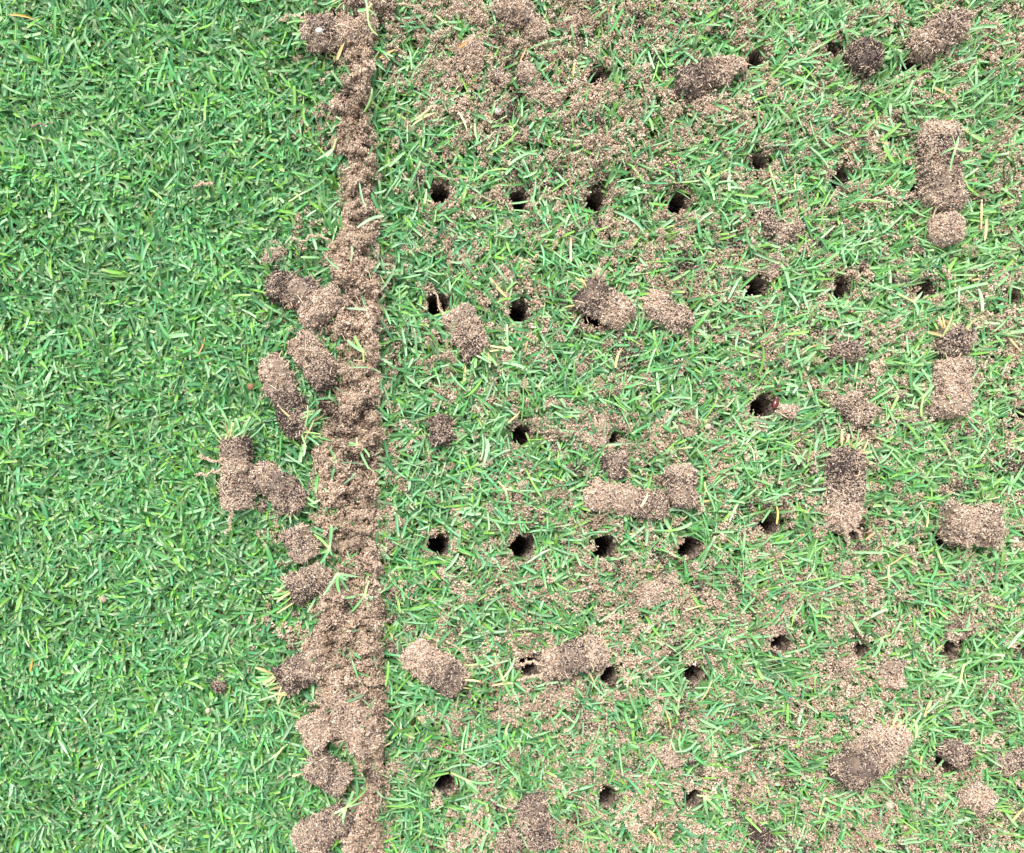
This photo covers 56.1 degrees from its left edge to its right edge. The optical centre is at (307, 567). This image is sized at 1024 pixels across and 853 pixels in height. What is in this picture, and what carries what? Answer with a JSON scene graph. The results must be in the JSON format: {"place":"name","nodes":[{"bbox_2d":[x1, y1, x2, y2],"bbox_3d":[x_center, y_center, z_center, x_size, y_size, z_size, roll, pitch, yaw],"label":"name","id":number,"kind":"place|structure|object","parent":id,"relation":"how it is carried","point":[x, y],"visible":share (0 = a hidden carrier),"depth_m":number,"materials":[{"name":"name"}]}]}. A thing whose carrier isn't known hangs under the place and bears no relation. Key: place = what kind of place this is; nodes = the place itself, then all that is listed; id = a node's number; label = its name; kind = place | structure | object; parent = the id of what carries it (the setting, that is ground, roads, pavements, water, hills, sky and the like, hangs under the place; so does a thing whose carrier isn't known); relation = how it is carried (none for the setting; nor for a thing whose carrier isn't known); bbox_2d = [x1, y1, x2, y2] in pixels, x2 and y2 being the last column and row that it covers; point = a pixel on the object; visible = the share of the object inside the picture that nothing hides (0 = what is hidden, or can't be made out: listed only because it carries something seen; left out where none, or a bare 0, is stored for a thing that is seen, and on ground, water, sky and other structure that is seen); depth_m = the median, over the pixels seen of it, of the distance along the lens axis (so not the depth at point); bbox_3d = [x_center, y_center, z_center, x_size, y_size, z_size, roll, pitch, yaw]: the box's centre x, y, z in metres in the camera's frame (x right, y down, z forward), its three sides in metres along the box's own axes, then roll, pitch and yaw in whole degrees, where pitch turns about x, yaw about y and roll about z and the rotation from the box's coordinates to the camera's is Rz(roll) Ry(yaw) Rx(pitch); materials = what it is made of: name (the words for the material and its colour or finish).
{"place":"outdoors","nodes":[
{"label":"outdoors","id":0,"kind":"place"},
{"bbox_2d":[0,0,1023,852],"bbox_3d":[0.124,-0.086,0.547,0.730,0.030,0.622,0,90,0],"label":"grass","id":1,"kind":"structure","parent":0,"point":[150,90],"depth_m":0.55,"materials":[{"name":"plant"}]},
{"bbox_2d":[209,674,228,695],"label":"soil clod","id":2,"kind":"object","parent":1,"relation":"on","point":[216,686],"visible":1,"depth_m":0.55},
{"bbox_2d":[195,414,264,476],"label":"soil plug","id":3,"kind":"object","parent":1,"relation":"on","point":[235,455],"visible":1,"depth_m":0.54,"materials":[{"name":"brown soil"}]},
{"bbox_2d":[215,473,256,535],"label":"soil plug","id":4,"kind":"object","parent":1,"relation":"on","point":[236,493],"visible":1,"depth_m":0.54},
{"bbox_2d":[261,243,288,268],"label":"soil clod","id":5,"kind":"object","parent":1,"relation":"on","point":[276,254],"visible":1,"depth_m":0.55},
{"bbox_2d":[247,460,316,522],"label":"soil plug","id":6,"kind":"object","parent":1,"relation":"on","point":[285,493],"visible":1,"depth_m":0.54,"materials":[{"name":"brown soil"}]},
{"bbox_2d":[258,351,324,447],"bbox_3d":[-0.009,-0.097,0.546,0.028,0.021,0.064,-30,90,0],"label":"soil plug","id":7,"kind":"object","parent":1,"relation":"on","point":[295,415],"visible":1,"depth_m":0.54,"materials":[{"name":"brown soil"}]},
{"bbox_2d":[254,637,328,708],"bbox_3d":[-0.008,0.062,0.547,0.050,0.020,0.029,-30,90,0],"label":"soil plug","id":8,"kind":"object","parent":1,"relation":"on","point":[292,675],"visible":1,"depth_m":0.54,"materials":[{"name":"brown soil"}]},
{"bbox_2d":[264,267,324,313],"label":"soil plug","id":9,"kind":"object","parent":1,"relation":"on","point":[289,290],"visible":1,"depth_m":0.54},
{"bbox_2d":[278,522,321,565],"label":"soil plug","id":10,"kind":"object","parent":1,"relation":"on","point":[301,542],"visible":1,"depth_m":0.54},
{"bbox_2d":[270,559,332,612],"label":"soil plug","id":11,"kind":"object","parent":1,"relation":"on","point":[302,585],"visible":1,"depth_m":0.54,"materials":[{"name":"brown soil"}]},
{"bbox_2d":[286,327,338,391],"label":"soil plug","id":12,"kind":"object","parent":1,"relation":"on","point":[306,348],"visible":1,"depth_m":0.54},
{"bbox_2d":[296,281,342,328],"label":"soil plug","id":13,"kind":"object","parent":1,"relation":"on","point":[325,306],"visible":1,"depth_m":0.54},
{"bbox_2d":[290,798,355,852],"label":"soil plug","id":14,"kind":"object","parent":1,"relation":"on","point":[323,830],"visible":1,"depth_m":0.54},
{"bbox_2d":[292,745,353,798],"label":"soil plug","id":15,"kind":"object","parent":1,"relation":"on","point":[325,771],"visible":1,"depth_m":0.54,"materials":[{"name":"brown soil"}]},
{"bbox_2d":[279,9,379,58],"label":"soil plug","id":16,"kind":"object","parent":1,"relation":"on","point":[335,34],"visible":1,"depth_m":0.54,"materials":[{"name":"brown soil"}]},
{"bbox_2d":[423,293,452,319],"bbox_3d":[0.078,-0.158,0.581,0.018,0.049,0.017,-40,90,0],"label":"aeration hole","id":17,"kind":"object","parent":1,"relation":"in","point":[433,308],"visible":0.41,"depth_m":0.57,"materials":[{"name":"soil"}]},
{"bbox_2d":[397,634,480,698],"bbox_3d":[0.076,0.059,0.545,0.049,0.026,0.027,32,90,0],"label":"soil plug","id":18,"kind":"object","parent":1,"relation":"on","point":[424,661],"visible":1,"depth_m":0.54,"materials":[{"name":"brown soil"}]},
{"bbox_2d":[422,54,455,86],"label":"soil clod","id":19,"kind":"object","parent":1,"relation":"on","point":[447,74],"visible":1,"depth_m":0.55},
{"bbox_2d":[426,530,452,557],"bbox_3d":[0.079,-0.013,0.581,0.016,0.049,0.018,39,90,0],"label":"aeration hole","id":20,"kind":"object","parent":1,"relation":"in","point":[439,543],"visible":0.63,"depth_m":0.58,"materials":[{"name":"soil"}]},
{"bbox_2d":[427,181,452,207],"bbox_3d":[0.080,-0.225,0.569,0.016,0.025,0.017,-44,90,0],"label":"aeration hole","id":21,"kind":"object","parent":1,"relation":"in","point":[440,193],"visible":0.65,"depth_m":0.57,"materials":[{"name":"soil"}]},
{"bbox_2d":[427,412,459,450],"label":"soil plug","id":22,"kind":"object","parent":1,"relation":"on","point":[440,427],"visible":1,"depth_m":0.54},
{"bbox_2d":[432,768,458,795],"bbox_3d":[0.083,0.129,0.581,0.017,0.050,0.018,28,90,0],"label":"aeration hole","id":23,"kind":"object","parent":1,"relation":"in","point":[445,783],"visible":0.41,"depth_m":0.57,"materials":[{"name":"soil"}]},
{"bbox_2d":[450,0,481,26],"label":"soil clod","id":24,"kind":"object","parent":1,"relation":"on","point":[463,8],"visible":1,"depth_m":0.55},
{"bbox_2d":[450,34,486,72],"bbox_3d":[0.096,-0.305,0.549,0.022,0.018,0.021,-37,90,0],"label":"soil clod","id":25,"kind":"object","parent":1,"relation":"on","point":[470,49],"visible":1,"depth_m":0.54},
{"bbox_2d":[432,291,509,376],"bbox_3d":[0.094,-0.142,0.547,0.027,0.022,0.059,-33,90,0],"label":"soil plug","id":26,"kind":"object","parent":1,"relation":"on","point":[469,338],"visible":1,"depth_m":0.54,"materials":[{"name":"brown soil"}]},
{"bbox_2d":[490,65,512,90],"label":"soil clod","id":27,"kind":"object","parent":1,"relation":"on","point":[497,78],"visible":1,"depth_m":0.55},
{"bbox_2d":[487,697,518,726],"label":"soil clod","id":28,"kind":"object","parent":1,"relation":"on","point":[507,720],"visible":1,"depth_m":0.55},
{"bbox_2d":[489,270,522,298],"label":"soil clod","id":29,"kind":"object","parent":1,"relation":"on","point":[508,274],"visible":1,"depth_m":0.55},
{"bbox_2d":[494,823,523,852],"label":"soil plug","id":30,"kind":"object","parent":1,"relation":"on","point":[512,840],"visible":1,"depth_m":0.54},
{"bbox_2d":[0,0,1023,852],"bbox_3d":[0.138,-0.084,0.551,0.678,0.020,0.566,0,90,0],"label":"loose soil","id":31,"kind":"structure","parent":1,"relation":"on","point":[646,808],"depth_m":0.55,"materials":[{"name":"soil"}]},
{"bbox_2d":[298,0,391,852],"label":"soil ridge","id":32,"kind":"structure","parent":31,"relation":"on","point":[360,399],"depth_m":0.54,"materials":[{"name":"soil"}]},
{"bbox_2d":[295,708,338,753],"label":"soil plug","id":33,"kind":"object","parent":32,"relation":"on","point":[317,730],"visible":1,"depth_m":0.54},
{"bbox_2d":[314,525,332,563],"bbox_3d":[0.009,-0.013,0.540,0.012,0.002,0.022,0,90,0],"label":"grass sprig","id":34,"kind":"object","parent":32,"relation":"on","point":[327,550],"depth_m":0.54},
{"bbox_2d":[323,573,358,594],"bbox_3d":[0.019,0.010,0.536,0.012,0.002,0.022,42,90,0],"label":"grass sprig","id":35,"kind":"object","parent":32,"relation":"on","point":[337,577],"depth_m":0.54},
{"bbox_2d":[332,786,368,823],"bbox_3d":[0.026,0.137,0.538,0.009,0.004,0.028,39,90,0],"label":"grass sprig","id":36,"kind":"object","parent":32,"relation":"on","point":[343,810],"depth_m":0.54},
{"bbox_2d":[319,686,388,760],"bbox_3d":[0.028,0.089,0.545,0.032,0.024,0.049,-22,90,0],"label":"soil plug","id":37,"kind":"object","parent":32,"relation":"on","point":[352,714],"visible":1,"depth_m":0.54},
{"bbox_2d":[321,0,431,22],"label":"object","id":38,"kind":"object","parent":32,"relation":"on","point":[386,6],"visible":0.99,"depth_m":0.54,"materials":[{"name":"brown soil"}]},
{"bbox_2d":[513,58,537,87],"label":"soil clod","id":39,"kind":"object","parent":31,"relation":"on","point":[526,69],"visible":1,"depth_m":0.54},
{"bbox_2d":[521,12,549,43],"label":"soil clod","id":40,"kind":"object","parent":31,"relation":"on","point":[537,25],"visible":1,"depth_m":0.54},
{"bbox_2d":[565,270,636,334],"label":"soil plug","id":41,"kind":"object","parent":31,"relation":"on","point":[595,298],"visible":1,"depth_m":0.54,"materials":[{"name":"brown soil"}]},
{"bbox_2d":[278,0,1023,852],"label":"grass clippings","id":42,"kind":"object","parent":31,"relation":"on","point":[826,130],"depth_m":0.55,"materials":[{"name":"plant"}]},
{"bbox_2d":[634,286,695,334],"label":"soil plug","id":43,"kind":"object","parent":31,"relation":"on","point":[675,318],"visible":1,"depth_m":0.54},
{"bbox_2d":[651,740,684,772],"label":"soil clod","id":44,"kind":"object","parent":31,"relation":"on","point":[666,757],"visible":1,"depth_m":0.55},
{"bbox_2d":[752,203,782,240],"bbox_3d":[0.273,-0.206,0.550,0.019,0.014,0.023,0,90,0],"label":"soil clod","id":45,"kind":"object","parent":31,"relation":"on","point":[770,224],"visible":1,"depth_m":0.55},
{"bbox_2d":[773,215,805,246],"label":"soil clod","id":46,"kind":"object","parent":31,"relation":"on","point":[785,230],"visible":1,"depth_m":0.55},
{"bbox_2d":[831,381,882,431],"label":"soil plug","id":47,"kind":"object","parent":31,"relation":"on","point":[864,412],"visible":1,"depth_m":0.54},
{"bbox_2d":[838,35,888,79],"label":"soil plug","id":48,"kind":"object","parent":31,"relation":"on","point":[864,56],"visible":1,"depth_m":0.54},
{"bbox_2d":[932,737,976,770],"bbox_3d":[0.384,0.108,0.549,0.027,0.021,0.018,36,90,0],"label":"soil clod","id":49,"kind":"object","parent":31,"relation":"on","point":[957,753],"visible":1,"depth_m":0.54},
{"bbox_2d":[943,616,973,642],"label":"soil clod","id":50,"kind":"object","parent":31,"relation":"on","point":[951,636],"visible":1,"depth_m":0.55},
{"bbox_2d":[991,743,1023,777],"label":"soil clod","id":51,"kind":"object","parent":31,"relation":"on","point":[1012,761],"visible":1,"depth_m":0.55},
{"bbox_2d":[491,0,535,34],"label":"soil clod","id":52,"kind":"object","parent":1,"relation":"on","point":[518,13],"visible":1,"depth_m":0.54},
{"bbox_2d":[508,188,529,211],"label":"aeration hole","id":53,"kind":"object","parent":1,"relation":"in","point":[519,196],"visible":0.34,"depth_m":0.56,"materials":[{"name":"soil"}]},
{"bbox_2d":[507,299,531,322],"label":"aeration hole","id":54,"kind":"object","parent":1,"relation":"in","point":[518,313],"visible":0.39,"depth_m":0.57,"materials":[{"name":"soil"}]},
{"bbox_2d":[508,423,533,447],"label":"aeration hole","id":55,"kind":"object","parent":1,"relation":"in","point":[519,435],"visible":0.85,"depth_m":0.57,"materials":[{"name":"soil"}]},
{"bbox_2d":[507,534,535,559],"bbox_3d":[0.129,-0.013,0.581,0.019,0.049,0.019,0,90,0],"label":"aeration hole","id":56,"kind":"object","parent":1,"relation":"in","point":[520,546],"visible":0.47,"depth_m":0.58,"materials":[{"name":"soil"}]},
{"bbox_2d":[514,654,539,675],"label":"aeration hole","id":57,"kind":"object","parent":1,"relation":"in","point":[528,669],"visible":0.39,"depth_m":0.57,"materials":[{"name":"soil"}]},
{"bbox_2d":[514,788,558,852],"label":"soil plug","id":58,"kind":"object","parent":1,"relation":"on","point":[537,831],"visible":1,"depth_m":0.54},
{"bbox_2d":[521,77,565,113],"bbox_3d":[0.141,-0.283,0.553,0.028,0.018,0.025,0,90,0],"label":"soil clod","id":59,"kind":"object","parent":1,"relation":"on","point":[534,92],"visible":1,"depth_m":0.55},
{"bbox_2d":[539,679,573,710],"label":"soil clod","id":60,"kind":"object","parent":1,"relation":"on","point":[559,692],"visible":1,"depth_m":0.55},
{"bbox_2d":[516,632,616,681],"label":"soil plug","id":61,"kind":"object","parent":1,"relation":"on","point":[568,658],"visible":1,"depth_m":0.54,"materials":[{"name":"brown soil"}]},
{"bbox_2d":[559,7,583,35],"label":"soil clod","id":62,"kind":"object","parent":1,"relation":"on","point":[575,20],"visible":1,"depth_m":0.55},
{"bbox_2d":[585,189,605,214],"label":"aeration hole","id":63,"kind":"object","parent":1,"relation":"in","point":[594,202],"visible":0.38,"depth_m":0.56,"materials":[{"name":"soil"}]},
{"bbox_2d":[579,413,613,447],"bbox_3d":[0.173,-0.080,0.554,0.019,0.016,0.026,29,90,0],"label":"soil clod","id":64,"kind":"object","parent":1,"relation":"on","point":[597,436],"visible":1,"depth_m":0.55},
{"bbox_2d":[587,68,608,88],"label":"aeration hole","id":65,"kind":"object","parent":1,"relation":"in","point":[596,76],"visible":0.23,"depth_m":0.56,"materials":[{"name":"soil"}]},
{"bbox_2d":[589,535,619,557],"bbox_3d":[0.179,-0.012,0.581,0.018,0.050,0.019,26,90,0],"label":"aeration hole","id":66,"kind":"object","parent":1,"relation":"in","point":[606,545],"visible":0.43,"depth_m":0.57,"materials":[{"name":"soil"}]},
{"bbox_2d":[597,784,619,808],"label":"aeration hole","id":67,"kind":"object","parent":1,"relation":"in","point":[606,795],"visible":0.41,"depth_m":0.57,"materials":[{"name":"soil"}]},
{"bbox_2d":[600,664,618,685],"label":"aeration hole","id":68,"kind":"object","parent":1,"relation":"in","point":[608,675],"visible":0.28,"depth_m":0.57,"materials":[{"name":"soil"}]},
{"bbox_2d":[598,448,630,481],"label":"soil plug","id":69,"kind":"object","parent":1,"relation":"on","point":[615,463],"visible":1,"depth_m":0.54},
{"bbox_2d":[580,476,670,521],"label":"soil plug","id":70,"kind":"object","parent":1,"relation":"on","point":[621,499],"visible":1,"depth_m":0.54,"materials":[{"name":"soil"}]},
{"bbox_2d":[633,569,681,610],"bbox_3d":[0.208,0.015,0.552,0.032,0.019,0.024,-21,90,0],"label":"soil clod","id":71,"kind":"object","parent":1,"relation":"on","point":[650,597],"visible":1,"depth_m":0.55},
{"bbox_2d":[311,0,1023,852],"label":"root threads","id":72,"kind":"object","parent":1,"relation":"on","point":[637,422],"visible":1,"depth_m":0.55,"materials":[{"name":"plant"}]},
{"bbox_2d":[662,190,691,214],"bbox_3d":[0.223,-0.219,0.581,0.018,0.049,0.018,0,90,0],"label":"aeration hole","id":73,"kind":"object","parent":1,"relation":"in","point":[676,203],"visible":0.37,"depth_m":0.57,"materials":[{"name":"soil"}]},
{"bbox_2d":[661,463,705,509],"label":"soil plug","id":74,"kind":"object","parent":1,"relation":"on","point":[680,481],"visible":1,"depth_m":0.54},
{"bbox_2d":[675,536,702,559],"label":"aeration hole","id":75,"kind":"object","parent":1,"relation":"in","point":[688,547],"visible":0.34,"depth_m":0.57,"materials":[{"name":"soil"}]},
{"bbox_2d":[677,788,702,807],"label":"aeration hole","id":76,"kind":"object","parent":1,"relation":"in","point":[692,797],"visible":0.27,"depth_m":0.56,"materials":[{"name":"soil"}]},
{"bbox_2d":[679,661,704,684],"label":"aeration hole","id":77,"kind":"object","parent":1,"relation":"in","point":[691,673],"visible":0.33,"depth_m":0.57,"materials":[{"name":"soil"}]},
{"bbox_2d":[671,53,749,102],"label":"soil plug","id":78,"kind":"object","parent":1,"relation":"on","point":[698,78],"visible":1,"depth_m":0.54,"materials":[{"name":"soil"}]},
{"bbox_2d":[741,275,767,302],"bbox_3d":[0.270,-0.168,0.581,0.017,0.049,0.018,0,90,0],"label":"aeration hole","id":79,"kind":"object","parent":1,"relation":"in","point":[755,287],"visible":0.36,"depth_m":0.56,"materials":[{"name":"soil"}]},
{"bbox_2d":[743,154,767,177],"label":"aeration hole","id":80,"kind":"object","parent":1,"relation":"in","point":[757,163],"visible":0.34,"depth_m":0.56,"materials":[{"name":"soil"}]},
{"bbox_2d":[747,393,773,416],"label":"aeration hole","id":81,"kind":"object","parent":1,"relation":"in","point":[760,406],"visible":0.29,"depth_m":0.57,"materials":[{"name":"soil"}]},
{"bbox_2d":[746,821,775,852],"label":"soil clod","id":82,"kind":"object","parent":1,"relation":"on","point":[756,834],"visible":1,"depth_m":0.55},
{"bbox_2d":[752,513,780,535],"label":"aeration hole","id":83,"kind":"object","parent":1,"relation":"in","point":[768,524],"visible":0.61,"depth_m":0.56,"materials":[{"name":"soil"}]},
{"bbox_2d":[758,253,788,282],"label":"soil clod","id":84,"kind":"object","parent":1,"relation":"on","point":[769,275],"visible":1,"depth_m":0.55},
{"bbox_2d":[765,612,789,636],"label":"soil clod","id":85,"kind":"object","parent":1,"relation":"on","point":[774,630],"visible":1,"depth_m":0.55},
{"bbox_2d":[766,634,791,655],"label":"aeration hole","id":86,"kind":"object","parent":1,"relation":"in","point":[780,642],"visible":0.27,"depth_m":0.56,"materials":[{"name":"soil"}]},
{"bbox_2d":[772,402,802,421],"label":"soil clod","id":87,"kind":"object","parent":1,"relation":"on","point":[788,411],"visible":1,"depth_m":0.55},
{"bbox_2d":[828,278,850,300],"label":"aeration hole","id":88,"kind":"object","parent":1,"relation":"in","point":[840,290],"visible":0.32,"depth_m":0.56,"materials":[{"name":"soil"}]},
{"bbox_2d":[830,167,849,188],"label":"aeration hole","id":89,"kind":"object","parent":1,"relation":"in","point":[840,173],"visible":0.27,"depth_m":0.56,"materials":[{"name":"soil"}]},
{"bbox_2d":[824,337,865,363],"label":"soil clod","id":90,"kind":"object","parent":1,"relation":"on","point":[849,349],"visible":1,"depth_m":0.55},
{"bbox_2d":[831,558,859,583],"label":"soil clod","id":91,"kind":"object","parent":1,"relation":"on","point":[848,565],"visible":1,"depth_m":0.55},
{"bbox_2d":[834,650,860,678],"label":"soil clod","id":92,"kind":"object","parent":1,"relation":"on","point":[847,661],"visible":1,"depth_m":0.55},
{"bbox_2d":[820,429,875,546],"bbox_3d":[0.321,-0.046,0.546,0.033,0.026,0.070,0,90,0],"label":"soil plug","id":93,"kind":"object","parent":1,"relation":"on","point":[844,469],"visible":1,"depth_m":0.54,"materials":[{"name":"brown soil"}]},
{"bbox_2d":[841,699,872,729],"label":"soil clod","id":94,"kind":"object","parent":1,"relation":"on","point":[858,710],"visible":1,"depth_m":0.55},
{"bbox_2d":[851,814,883,845],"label":"soil clod","id":95,"kind":"object","parent":1,"relation":"on","point":[876,834],"visible":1,"depth_m":0.55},
{"bbox_2d":[826,706,930,792],"bbox_3d":[0.337,0.106,0.545,0.033,0.029,0.065,44,90,0],"label":"soil plug","id":96,"kind":"object","parent":1,"relation":"on","point":[864,760],"visible":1,"depth_m":0.54,"materials":[{"name":"brown soil"}]},
{"bbox_2d":[871,656,907,690],"bbox_3d":[0.345,0.064,0.550,0.019,0.021,0.023,0,90,0],"label":"soil clod","id":97,"kind":"object","parent":1,"relation":"on","point":[891,671],"visible":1,"depth_m":0.54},
{"bbox_2d":[905,401,930,428],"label":"soil clod","id":98,"kind":"object","parent":1,"relation":"on","point":[915,418],"visible":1,"depth_m":0.55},
{"bbox_2d":[909,280,935,303],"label":"aeration hole","id":99,"kind":"object","parent":1,"relation":"in","point":[924,289],"visible":0.2,"depth_m":0.56,"materials":[{"name":"soil"}]},
{"bbox_2d":[905,6,974,64],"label":"soil plug","id":100,"kind":"object","parent":1,"relation":"on","point":[939,33],"visible":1,"depth_m":0.54,"materials":[{"name":"soil"}]},
{"bbox_2d":[911,117,969,213],"bbox_3d":[0.373,-0.237,0.546,0.031,0.028,0.060,0,90,0],"label":"soil plug","id":101,"kind":"object","parent":1,"relation":"on","point":[938,185],"visible":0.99,"depth_m":0.54,"materials":[{"name":"soil"}]},
{"bbox_2d":[924,208,966,249],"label":"soil plug","id":102,"kind":"object","parent":1,"relation":"on","point":[946,228],"visible":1,"depth_m":0.54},
{"bbox_2d":[936,637,960,659],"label":"aeration hole","id":103,"kind":"object","parent":1,"relation":"in","point":[950,648],"visible":0.29,"depth_m":0.56,"materials":[{"name":"soil"}]},
{"bbox_2d":[927,352,977,420],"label":"soil plug","id":104,"kind":"object","parent":1,"relation":"on","point":[952,378],"visible":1,"depth_m":0.54,"materials":[{"name":"soil"}]},
{"bbox_2d":[927,313,979,359],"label":"soil plug","id":105,"kind":"object","parent":1,"relation":"on","point":[955,339],"visible":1,"depth_m":0.54,"materials":[{"name":"brown soil"}]},
{"bbox_2d":[939,664,968,696],"bbox_3d":[0.381,0.068,0.546,0.019,0.003,0.021,0,90,0],"label":"grass sprig","id":106,"kind":"object","parent":1,"relation":"on","point":[960,679],"depth_m":0.55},
{"bbox_2d":[932,499,1008,549],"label":"soil plug","id":107,"kind":"object","parent":1,"relation":"on","point":[979,525],"visible":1,"depth_m":0.54,"materials":[{"name":"soil"}]},
{"bbox_2d":[954,779,1000,817],"bbox_3d":[0.397,0.137,0.548,0.021,0.021,0.023,-29,90,0],"label":"soil clod","id":108,"kind":"object","parent":1,"relation":"on","point":[984,799],"visible":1,"depth_m":0.54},
{"bbox_2d":[974,671,1001,694],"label":"soil clod","id":109,"kind":"object","parent":1,"relation":"on","point":[984,690],"visible":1,"depth_m":0.55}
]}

